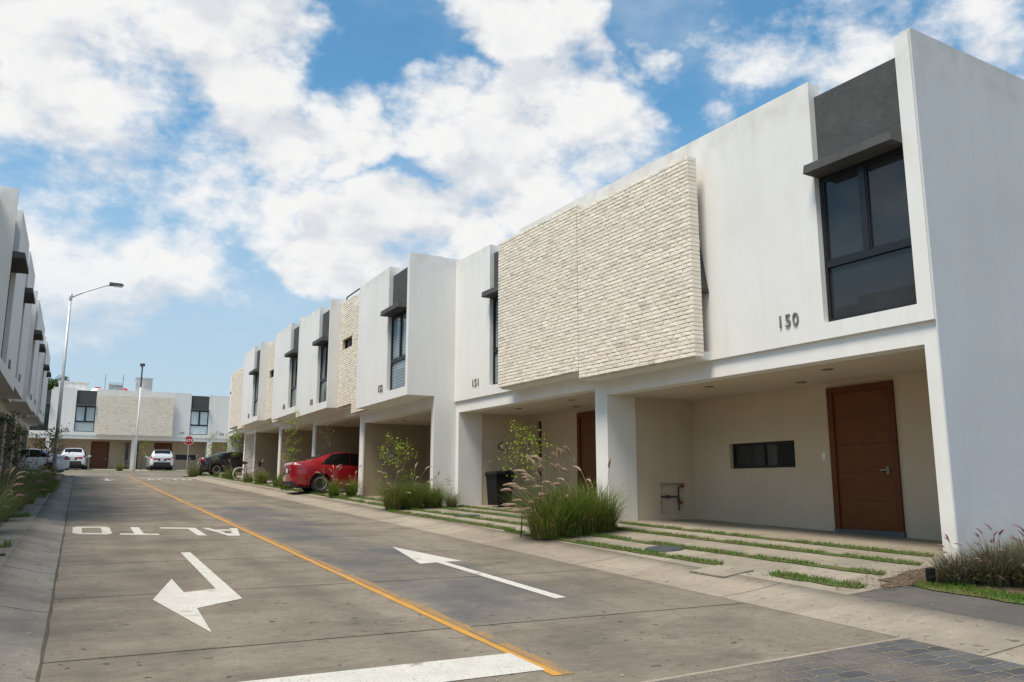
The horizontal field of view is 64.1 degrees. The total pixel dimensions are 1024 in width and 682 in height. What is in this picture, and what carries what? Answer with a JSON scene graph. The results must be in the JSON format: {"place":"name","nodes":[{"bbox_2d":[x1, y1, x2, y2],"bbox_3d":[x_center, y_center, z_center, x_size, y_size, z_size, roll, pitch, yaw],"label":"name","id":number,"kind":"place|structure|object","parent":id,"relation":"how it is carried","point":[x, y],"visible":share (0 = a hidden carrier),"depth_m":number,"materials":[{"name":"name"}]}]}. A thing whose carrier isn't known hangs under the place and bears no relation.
{"place":"outdoors","nodes":[
{"label":"outdoors","id":0,"kind":"place"},
{"bbox_2d":[0,474,63,568],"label":"driveway","id":1,"kind":"structure","parent":0,"point":[16,529],"depth_m":14.18,"materials":[{"name":"grey concrete"}]},
{"bbox_2d":[0,410,29,490],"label":"sapling","id":2,"kind":"object","parent":1,"relation":"on","point":[8,421],"visible":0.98,"depth_m":18.54,"materials":[{"name":"green plant"}]},
{"bbox_2d":[0,437,37,477],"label":"shrub","id":3,"kind":"object","parent":1,"relation":"on","point":[25,464],"visible":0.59,"depth_m":23.43,"materials":[{"name":"green plant"}]},
{"bbox_2d":[0,483,40,526],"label":"plume plant","id":4,"kind":"object","parent":1,"relation":"on","point":[2,516],"visible":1,"depth_m":13.17,"materials":[{"name":"green plant"}]},
{"bbox_2d":[1,463,52,490],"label":"plume plant","id":5,"kind":"object","parent":1,"relation":"on","point":[46,472],"visible":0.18,"depth_m":22.47,"materials":[{"name":"green plant"}]},
{"bbox_2d":[0,467,56,520],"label":"plume plant","id":6,"kind":"object","parent":1,"relation":"on","point":[11,502],"visible":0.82,"depth_m":15.26,"materials":[{"name":"green plant"}]},
{"bbox_2d":[0,440,58,499],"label":"plume plant","id":7,"kind":"object","parent":1,"relation":"on","point":[10,480],"visible":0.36,"depth_m":18.83,"materials":[{"name":"green plant"}]},
{"bbox_2d":[0,453,59,510],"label":"plume plant","id":8,"kind":"object","parent":1,"relation":"on","point":[19,491],"visible":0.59,"depth_m":18.06,"materials":[{"name":"green plant"}]},
{"bbox_2d":[0,479,60,546],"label":"grass strip","id":9,"kind":"object","parent":1,"relation":"on","point":[26,514],"depth_m":16.34,"materials":[{"name":"plant"}]},
{"bbox_2d":[19,457,79,484],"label":"plume plant","id":10,"kind":"object","parent":9,"relation":"on","point":[53,481],"visible":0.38,"depth_m":30.47,"materials":[{"name":"green plant"}]},
{"bbox_2d":[7,446,56,478],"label":"plume plant","id":11,"kind":"object","parent":1,"relation":"on","point":[38,470],"visible":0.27,"depth_m":27.51,"materials":[{"name":"green plant"}]},
{"bbox_2d":[0,465,64,503],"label":"plume plant","id":12,"kind":"object","parent":1,"relation":"on","point":[33,494],"visible":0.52,"depth_m":20.61,"materials":[{"name":"green plant"}]},
{"bbox_2d":[18,449,69,471],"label":"parked car","id":13,"kind":"object","parent":1,"relation":"on","point":[64,464],"visible":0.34,"depth_m":47.12,"materials":[{"name":"white paint"}]},
{"bbox_2d":[15,442,75,494],"bbox_3d":[-14.277,3.838,24.805,2.396,1.645,2.553,-9,-14,41],"label":"plume plant","id":14,"kind":"object","parent":1,"relation":"on","point":[46,484],"visible":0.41,"depth_m":24.86,"materials":[{"name":"green plant"}]},
{"bbox_2d":[21,422,73,469],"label":"shrub","id":15,"kind":"object","parent":1,"relation":"on","point":[53,439],"visible":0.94,"depth_m":32.47,"materials":[{"name":"green plant"}]},
{"bbox_2d":[51,282,123,479],"bbox_3d":[-20.160,1.802,38.840,2.420,9.550,0.340,5,-11,-27],"label":"street lamp","id":16,"kind":"object","parent":1,"relation":"on","point":[119,285],"visible":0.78,"depth_m":38.39,"materials":[{"name":"metal"}]},
{"bbox_2d":[69,468,189,471],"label":"driveway","id":17,"kind":"structure","parent":0,"point":[157,470],"depth_m":66.19,"materials":[{"name":"concrete"}]},
{"bbox_2d":[61,447,90,468],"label":"parked car","id":18,"kind":"object","parent":17,"relation":"on","point":[77,456],"visible":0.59,"depth_m":63.30,"materials":[{"name":"white paint"}]},
{"bbox_2d":[133,363,144,470],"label":"street lamp","id":19,"kind":"object","parent":17,"relation":"on","point":[137,427],"visible":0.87,"depth_m":62.70,"materials":[{"name":"metal"}]},
{"bbox_2d":[146,448,173,469],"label":"parked car","id":20,"kind":"object","parent":17,"relation":"on","point":[160,458],"visible":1,"depth_m":65.96,"materials":[{"name":"white paint"}]},
{"bbox_2d":[1,476,984,638],"bbox_3d":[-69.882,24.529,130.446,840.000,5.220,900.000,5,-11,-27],"label":"ground","id":21,"kind":"structure","parent":0,"point":[556,560],"depth_m":10.73,"materials":[{"name":"grey concrete"}]},
{"bbox_2d":[0,186,28,390],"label":"townhouse","id":22,"kind":"structure","parent":21,"relation":"on","point":[14,252],"depth_m":18.55,"materials":[{"name":"white paint"}]},
{"bbox_2d":[0,251,34,402],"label":"townhouse","id":23,"kind":"structure","parent":21,"relation":"on","point":[17,392],"depth_m":23.71,"materials":[{"name":"white paint"}]},
{"bbox_2d":[0,291,42,474],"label":"townhouse","id":24,"kind":"structure","parent":21,"relation":"on","point":[25,403],"depth_m":29.89,"materials":[{"name":"white paint"}]},
{"bbox_2d":[0,317,45,477],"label":"townhouse","id":25,"kind":"structure","parent":21,"relation":"on","point":[42,349],"depth_m":35.66,"materials":[{"name":"white paint"}]},
{"bbox_2d":[8,336,49,478],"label":"townhouse","id":26,"kind":"structure","parent":21,"relation":"on","point":[45,368],"depth_m":41.35,"materials":[{"name":"white paint"}]},
{"bbox_2d":[17,353,50,472],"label":"townhouse","id":27,"kind":"structure","parent":21,"relation":"on","point":[25,436],"depth_m":47.18,"materials":[{"name":"white paint"}]},
{"bbox_2d":[0,475,72,681],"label":"gutter","id":28,"kind":"object","parent":21,"relation":"on","point":[34,560],"visible":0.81,"depth_m":8.19,"materials":[{"name":"grey concrete"}]},
{"bbox_2d":[27,389,53,449],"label":"townhouse","id":29,"kind":"structure","parent":21,"relation":"on","point":[48,409],"depth_m":66.65,"materials":[{"name":"white paint"}]},
{"bbox_2d":[29,405,49,430],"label":"window","id":30,"kind":"structure","parent":29,"relation":"in","point":[47,408],"depth_m":66.49,"materials":[{"name":"black glass"}]},
{"bbox_2d":[47,375,69,389],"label":"tree","id":31,"kind":"object","parent":21,"relation":"on","point":[52,383],"visible":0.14,"depth_m":79.79,"materials":[{"name":"green plant"}]},
{"bbox_2d":[45,387,137,468],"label":"townhouse","id":32,"kind":"structure","parent":21,"relation":"on","point":[101,427],"depth_m":68.41,"materials":[{"name":"white paint"}]},
{"bbox_2d":[58,381,88,390],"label":"stair tower","id":33,"kind":"structure","parent":32,"relation":"on","point":[78,385],"depth_m":69.45,"materials":[{"name":"white paint"}]},
{"bbox_2d":[74,406,95,431],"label":"window","id":34,"kind":"structure","parent":32,"relation":"in","point":[84,421],"depth_m":67.86,"materials":[{"name":"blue glass"}]},
{"bbox_2d":[89,441,109,468],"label":"door","id":35,"kind":"structure","parent":32,"relation":"in","point":[99,454],"depth_m":69.90,"materials":[{"name":"brown wood"}]},
{"bbox_2d":[108,382,122,389],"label":"solar heater","id":36,"kind":"object","parent":32,"relation":"on","point":[112,385],"visible":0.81,"depth_m":70.39,"materials":[{"name":"metal"}]},
{"bbox_2d":[57,471,223,473],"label":"kerb","id":37,"kind":"structure","parent":21,"relation":"on","point":[125,472],"depth_m":59.92,"materials":[{"name":"grey concrete"}]},
{"bbox_2d":[129,391,212,468],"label":"townhouse","id":38,"kind":"structure","parent":21,"relation":"on","point":[169,421],"depth_m":71.34,"materials":[{"name":"white paint"}]},
{"bbox_2d":[135,377,153,391],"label":"tank house","id":39,"kind":"structure","parent":38,"relation":"on","point":[147,384],"depth_m":71.68,"materials":[{"name":"paint"}]},
{"bbox_2d":[154,443,171,451],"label":"door","id":40,"kind":"structure","parent":38,"relation":"in","point":[166,446],"depth_m":72.36,"materials":[{"name":"brown wood"}]},
{"bbox_2d":[175,455,195,459],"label":"window","id":41,"kind":"structure","parent":38,"relation":"in","point":[178,457],"depth_m":73.13,"materials":[{"name":"black glass"}]},
{"bbox_2d":[189,411,208,434],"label":"window","id":42,"kind":"structure","parent":38,"relation":"in","point":[198,419],"depth_m":71.96,"materials":[{"name":"clear glass"}]},
{"bbox_2d":[184,435,193,474],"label":"stop sign","id":43,"kind":"object","parent":21,"relation":"on","point":[188,440],"visible":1,"depth_m":53.95,"materials":[{"name":"red metal"}]},
{"bbox_2d":[205,396,229,456],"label":"townhouse","id":44,"kind":"structure","parent":21,"relation":"on","point":[220,415],"depth_m":72.74,"materials":[{"name":"white paint"}]},
{"bbox_2d":[227,367,244,474],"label":"townhouse","id":45,"kind":"structure","parent":21,"relation":"on","point":[234,402],"depth_m":52.72,"materials":[{"name":"white paint"}]},
{"bbox_2d":[237,370,254,476],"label":"townhouse","id":46,"kind":"structure","parent":21,"relation":"on","point":[250,432],"depth_m":50.04,"materials":[{"name":"white paint"}]},
{"bbox_2d":[241,340,280,479],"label":"townhouse","id":47,"kind":"structure","parent":21,"relation":"on","point":[257,395],"depth_m":42.08,"materials":[{"name":"white paint"}]},
{"bbox_2d":[253,374,258,416],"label":"window","id":48,"kind":"structure","parent":47,"relation":"in","point":[257,376],"depth_m":41.49,"materials":[{"name":"grey glass"}]},
{"bbox_2d":[271,317,314,477],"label":"townhouse","id":49,"kind":"structure","parent":21,"relation":"on","point":[285,375],"depth_m":36.21,"materials":[{"name":"white paint"}]},
{"bbox_2d":[290,355,297,407],"bbox_3d":[-8.968,1.671,33.938,0.074,2.164,1.432,5,-11,-27],"label":"window","id":50,"kind":"structure","parent":49,"relation":"in","point":[295,359],"depth_m":34.25,"materials":[{"name":"glass"}]},
{"bbox_2d":[296,294,361,488],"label":"townhouse","id":51,"kind":"structure","parent":21,"relation":"on","point":[325,369],"depth_m":30.45,"materials":[{"name":"white paint"}]},
{"bbox_2d":[319,342,328,402],"bbox_3d":[-6.790,1.166,29.825,0.074,2.164,1.382,5,-11,-27],"label":"window","id":52,"kind":"structure","parent":51,"relation":"in","point":[324,349],"depth_m":30.09,"materials":[{"name":"glass"}]},
{"bbox_2d":[351,252,458,504],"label":"townhouse","id":53,"kind":"structure","parent":21,"relation":"on","point":[403,379],"depth_m":23.28,"materials":[{"name":"white paint"}]},
{"bbox_2d":[390,309,406,389],"bbox_3d":[-3.111,0.266,22.890,0.074,2.164,1.492,5,-11,-27],"label":"window","id":54,"kind":"structure","parent":53,"relation":"in","point":[398,329],"depth_m":23.04,"materials":[{"name":"glass"}]},
{"bbox_2d":[455,190,600,505],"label":"townhouse","id":55,"kind":"structure","parent":21,"relation":"on","point":[516,342],"depth_m":20.75,"materials":[{"name":"white paint"}]},
{"bbox_2d":[493,297,498,384],"bbox_3d":[-0.085,-0.088,20.412,0.074,2.264,1.472,6,-12,-30],"label":"window","id":56,"kind":"structure","parent":55,"relation":"in","point":[495,301],"depth_m":20.96,"materials":[{"name":"black glass"}]},
{"bbox_2d":[577,411,596,503],"bbox_3d":[2.056,3.001,20.604,0.100,2.460,1.290,6,-12,-30],"label":"door","id":57,"kind":"structure","parent":55,"relation":"in","point":[586,422],"depth_m":20.87,"materials":[{"name":"brown wood"}]},
{"bbox_2d":[187,476,1023,664],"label":"gutter","id":58,"kind":"object","parent":21,"relation":"on","point":[997,640],"visible":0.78,"depth_m":8.88,"materials":[{"name":"concrete"}]},
{"bbox_2d":[182,456,200,476],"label":"plume plant","id":59,"kind":"object","parent":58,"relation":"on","point":[192,472],"visible":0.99,"depth_m":51.66,"materials":[{"name":"green plant"}]},
{"bbox_2d":[490,415,565,536],"bbox_3d":[0.219,2.388,14.567,1.090,2.142,1.243,-8,-13,37],"label":"sapling","id":60,"kind":"object","parent":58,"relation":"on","point":[521,454],"visible":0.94,"depth_m":14.63,"materials":[{"name":"green plant"}]},
{"bbox_2d":[576,27,1023,559],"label":"townhouse","id":61,"kind":"structure","parent":21,"relation":"on","point":[801,306],"depth_m":13.07,"materials":[{"name":"white paint"}]},
{"bbox_2d":[699,249,708,292],"bbox_3d":[3.288,-1.257,14.324,0.200,0.880,0.042,6,-23,-30],"label":"window","id":62,"kind":"structure","parent":61,"relation":"in","point":[704,287],"depth_m":14.26,"materials":[{"name":"grey glass"}]},
{"bbox_2d":[733,440,795,468],"bbox_3d":[4.959,2.233,15.993,0.070,0.500,1.650,6,-12,-30],"label":"window","id":63,"kind":"structure","parent":61,"relation":"in","point":[777,454],"depth_m":15.99,"materials":[{"name":"black glass"}]},
{"bbox_2d":[826,380,906,537],"bbox_3d":[6.031,2.124,13.943,0.177,2.770,1.330,6,-12,-30],"label":"door","id":64,"kind":"structure","parent":61,"relation":"in","point":[863,435],"depth_m":13.92,"materials":[{"name":"brown wood"}]},
{"bbox_2d":[819,146,916,321],"bbox_3d":[5.106,-1.485,11.730,0.074,2.264,1.472,6,-12,-30],"label":"window","id":65,"kind":"structure","parent":61,"relation":"in","point":[867,245],"depth_m":11.72,"materials":[{"name":"black glass"}]},
{"bbox_2d":[0,0,1023,395],"label":"sky","id":66,"kind":"structure","parent":0,"point":[242,168],"materials":[{"name":"blue"}]},
{"bbox_2d":[35,473,1023,681],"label":"road","id":67,"kind":"structure","parent":0,"point":[217,583],"depth_m":7.41,"materials":[{"name":"concrete"},{"name":"white paint"},{"name":"yellow-orange paint"}]},
{"bbox_2d":[200,475,951,593],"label":"driveway","id":68,"kind":"structure","parent":0,"point":[761,568],"depth_m":12.15,"materials":[{"name":"concrete"}]},
{"bbox_2d":[204,431,221,475],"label":"sapling","id":69,"kind":"object","parent":68,"relation":"on","point":[210,457],"visible":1,"depth_m":51.23,"materials":[{"name":"green plant"}]},
{"bbox_2d":[197,452,242,474],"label":"parked car","id":70,"kind":"object","parent":68,"relation":"on","point":[220,462],"visible":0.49,"depth_m":52.68,"materials":[{"name":"black paint"}]},
{"bbox_2d":[224,459,239,478],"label":"plume plant","id":71,"kind":"object","parent":68,"relation":"on","point":[229,474],"visible":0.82,"depth_m":44.83,"materials":[{"name":"green plant"}]},
{"bbox_2d":[223,429,242,464],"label":"sapling","id":72,"kind":"object","parent":68,"relation":"on","point":[232,444],"visible":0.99,"depth_m":46.67,"materials":[{"name":"green plant"}]},
{"bbox_2d":[233,460,264,479],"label":"bicycle","id":73,"kind":"object","parent":68,"relation":"on","point":[259,464],"visible":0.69,"depth_m":42.89,"materials":[{"name":"white metal"}]},
{"bbox_2d":[240,471,258,482],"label":"plume plant","id":74,"kind":"object","parent":68,"relation":"on","point":[248,479],"visible":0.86,"depth_m":39.99,"materials":[{"name":"green plant"}]},
{"bbox_2d":[251,458,271,483],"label":"plume plant","id":75,"kind":"object","parent":68,"relation":"on","point":[260,478],"visible":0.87,"depth_m":37.70,"materials":[{"name":"green plant"}]},
{"bbox_2d":[269,472,282,486],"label":"plume plant","id":76,"kind":"object","parent":68,"relation":"on","point":[275,481],"visible":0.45,"depth_m":34.78,"materials":[{"name":"green plant"}]},
{"bbox_2d":[282,488,344,496],"bbox_3d":[-7.233,5.487,29.935,1.261,0.352,6.379,5,-11,-27],"label":"grass strip","id":77,"kind":"object","parent":68,"relation":"on","point":[300,490],"depth_m":29.27,"materials":[{"name":"plant"}]},
{"bbox_2d":[281,411,306,489],"bbox_3d":[-8.621,4.260,32.020,0.906,3.123,0.874,-2,-10,9],"label":"sapling","id":78,"kind":"object","parent":77,"relation":"on","point":[293,435],"visible":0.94,"depth_m":32.11,"materials":[{"name":"green plant"}]},
{"bbox_2d":[282,452,358,492],"bbox_3d":[-6.036,4.882,30.398,4.640,1.487,2.180,5,-11,-27],"label":"parked car","id":79,"kind":"object","parent":68,"relation":"on","point":[302,475],"visible":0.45,"depth_m":29.21,"materials":[{"name":"red paint"}]},
{"bbox_2d":[315,464,349,496],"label":"plume plant","id":80,"kind":"object","parent":68,"relation":"on","point":[332,491],"visible":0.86,"depth_m":26.43,"materials":[{"name":"green plant"}]},
{"bbox_2d":[326,494,384,506],"bbox_3d":[-4.268,4.707,24.298,1.276,0.340,6.196,5,-11,-27],"label":"grass strip","id":81,"kind":"object","parent":68,"relation":"on","point":[350,499],"depth_m":24.95,"materials":[{"name":"plant"}]},
{"bbox_2d":[335,465,370,495],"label":"plume plant","id":82,"kind":"object","parent":81,"relation":"on","point":[349,490],"visible":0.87,"depth_m":26.71,"materials":[{"name":"green plant"}]},
{"bbox_2d":[376,432,417,509],"bbox_3d":[-2.932,3.314,20.814,1.066,1.976,1.274,2,-10,-11],"label":"sapling","id":83,"kind":"object","parent":68,"relation":"on","point":[397,460],"visible":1,"depth_m":20.80,"materials":[{"name":"green plant"}]},
{"bbox_2d":[368,469,433,509],"bbox_3d":[-2.878,3.783,20.926,2.672,1.048,2.604,8,-13,-38],"label":"plume plant","id":84,"kind":"object","parent":68,"relation":"on","point":[388,501],"visible":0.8,"depth_m":20.74,"materials":[{"name":"green plant"}]},
{"bbox_2d":[385,462,439,508],"bbox_3d":[-2.595,3.724,21.167,2.621,1.216,2.790,9,-13,-40],"label":"plume plant","id":85,"kind":"object","parent":68,"relation":"on","point":[416,501],"visible":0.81,"depth_m":20.90,"materials":[{"name":"green plant"}]},
{"bbox_2d":[439,487,464,506],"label":"plume plant","id":86,"kind":"object","parent":68,"relation":"on","point":[451,502],"visible":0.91,"depth_m":21.26,"materials":[{"name":"green plant"}]},
{"bbox_2d":[386,504,528,529],"bbox_3d":[-0.720,3.926,18.494,2.502,0.372,6.658,5,-11,-27],"label":"grass strip","id":87,"kind":"object","parent":68,"relation":"on","point":[448,518],"depth_m":18.41,"materials":[{"name":"plant"}]},
{"bbox_2d":[408,471,468,507],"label":"plume plant","id":88,"kind":"object","parent":87,"relation":"on","point":[435,499],"visible":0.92,"depth_m":21.14,"materials":[{"name":"green plant"}]},
{"bbox_2d":[484,470,514,506],"bbox_3d":[-0.333,3.865,21.405,0.563,0.945,0.651,6,-12,-30],"label":"trash bin","id":89,"kind":"object","parent":68,"relation":"on","point":[499,478],"visible":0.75,"depth_m":21.21,"materials":[{"name":"black plastic"}]},
{"bbox_2d":[502,447,617,536],"bbox_3d":[0.897,2.612,14.279,3.146,1.536,3.348,7,-12,-33],"label":"plume plant","id":90,"kind":"object","parent":68,"relation":"on","point":[573,530],"visible":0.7,"depth_m":13.99,"materials":[{"name":"green plant"}]},
{"bbox_2d":[492,445,659,533],"bbox_3d":[1.403,2.601,14.414,3.431,1.552,3.344,6,-12,-29],"label":"plume plant","id":91,"kind":"object","parent":68,"relation":"on","point":[590,526],"visible":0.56,"depth_m":14.15,"materials":[{"name":"green plant"}]},
{"bbox_2d":[533,459,643,531],"bbox_3d":[1.587,2.765,14.733,2.674,1.290,2.846,9,-14,-42],"label":"plume plant","id":92,"kind":"object","parent":68,"relation":"on","point":[610,525],"visible":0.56,"depth_m":14.48,"materials":[{"name":"green plant"}]},
{"bbox_2d":[645,545,684,551],"bbox_3d":[2.257,3.089,12.091,0.580,0.063,0.580,1,-8,-28],"label":"manhole cover","id":93,"kind":"object","parent":68,"relation":"on","point":[664,548],"visible":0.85,"depth_m":12.00,"materials":[{"name":"metal"}]},
{"bbox_2d":[503,521,933,588],"bbox_3d":[2.789,3.074,12.422,2.811,0.437,7.608,5,-11,-27],"label":"grass strip","id":94,"kind":"object","parent":68,"relation":"on","point":[801,576],"depth_m":11.36,"materials":[{"name":"plant"}]},
{"bbox_2d":[480,454,607,538],"bbox_3d":[0.735,2.615,13.899,3.150,1.450,3.069,6,-12,-28],"label":"plume plant","id":95,"kind":"object","parent":94,"relation":"on","point":[542,525],"visible":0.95,"depth_m":13.70,"materials":[{"name":"green plant"}]},
{"bbox_2d":[690,565,753,577],"bbox_3d":[2.567,2.820,10.024,0.500,0.019,0.580,-1,-6,-31],"label":"inspection lid","id":96,"kind":"object","parent":68,"relation":"on","point":[722,571],"visible":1,"depth_m":9.97,"materials":[{"name":"grey concrete"}]},
{"bbox_2d":[835,565,937,588],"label":"mulch chips","id":97,"kind":"object","parent":68,"relation":"on","point":[889,579],"visible":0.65,"depth_m":8.95,"materials":[{"name":"brown wood"}]},
{"bbox_2d":[848,585,1023,626],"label":"sidewalk","id":98,"kind":"structure","parent":0,"point":[1011,613],"depth_m":7.80,"materials":[{"name":"concrete"}]},
{"bbox_2d":[877,572,1023,595],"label":"garden bed","id":99,"kind":"object","parent":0,"point":[1012,588],"visible":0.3,"depth_m":8.49,"materials":[{"name":"brown soil"}]},
{"bbox_2d":[880,567,939,587],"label":"mulch","id":100,"kind":"object","parent":99,"relation":"on","point":[913,575],"visible":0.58,"depth_m":9.00,"materials":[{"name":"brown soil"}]},
{"bbox_2d":[925,568,935,584],"bbox_3d":[4.424,2.503,8.634,0.098,0.204,0.098,5,-11,-27],"label":"spotlight","id":101,"kind":"object","parent":99,"relation":"on","point":[930,572],"visible":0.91,"depth_m":8.60,"materials":[{"name":"metal"}]},
{"bbox_2d":[898,534,1007,585],"bbox_3d":[4.701,2.310,8.700,1.211,0.532,1.354,3,-11,-17],"label":"plume plant","id":102,"kind":"object","parent":99,"relation":"on","point":[953,571],"visible":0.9,"depth_m":8.56,"materials":[{"name":"green plant"}]},
{"bbox_2d":[908,579,1023,603],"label":"grass strip","id":103,"kind":"object","parent":99,"relation":"on","point":[966,589],"depth_m":8.13,"materials":[{"name":"plant"}]},
{"bbox_2d":[924,523,1023,577],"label":"plume plant","id":104,"kind":"object","parent":99,"relation":"on","point":[987,546],"visible":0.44,"depth_m":8.71,"materials":[{"name":"green plant"}]},
{"bbox_2d":[927,528,1023,585],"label":"plume plant","id":105,"kind":"object","parent":99,"relation":"on","point":[991,577],"visible":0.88,"depth_m":8.44,"materials":[{"name":"green plant"}]},
{"bbox_2d":[942,530,1023,586],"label":"plume plant","id":106,"kind":"object","parent":99,"relation":"on","point":[1017,581],"visible":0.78,"depth_m":8.33,"materials":[{"name":"green plant"}]},
{"bbox_2d":[961,527,1023,571],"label":"plume plant","id":107,"kind":"object","parent":99,"relation":"on","point":[1017,545],"visible":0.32,"depth_m":8.70,"materials":[{"name":"green plant"}]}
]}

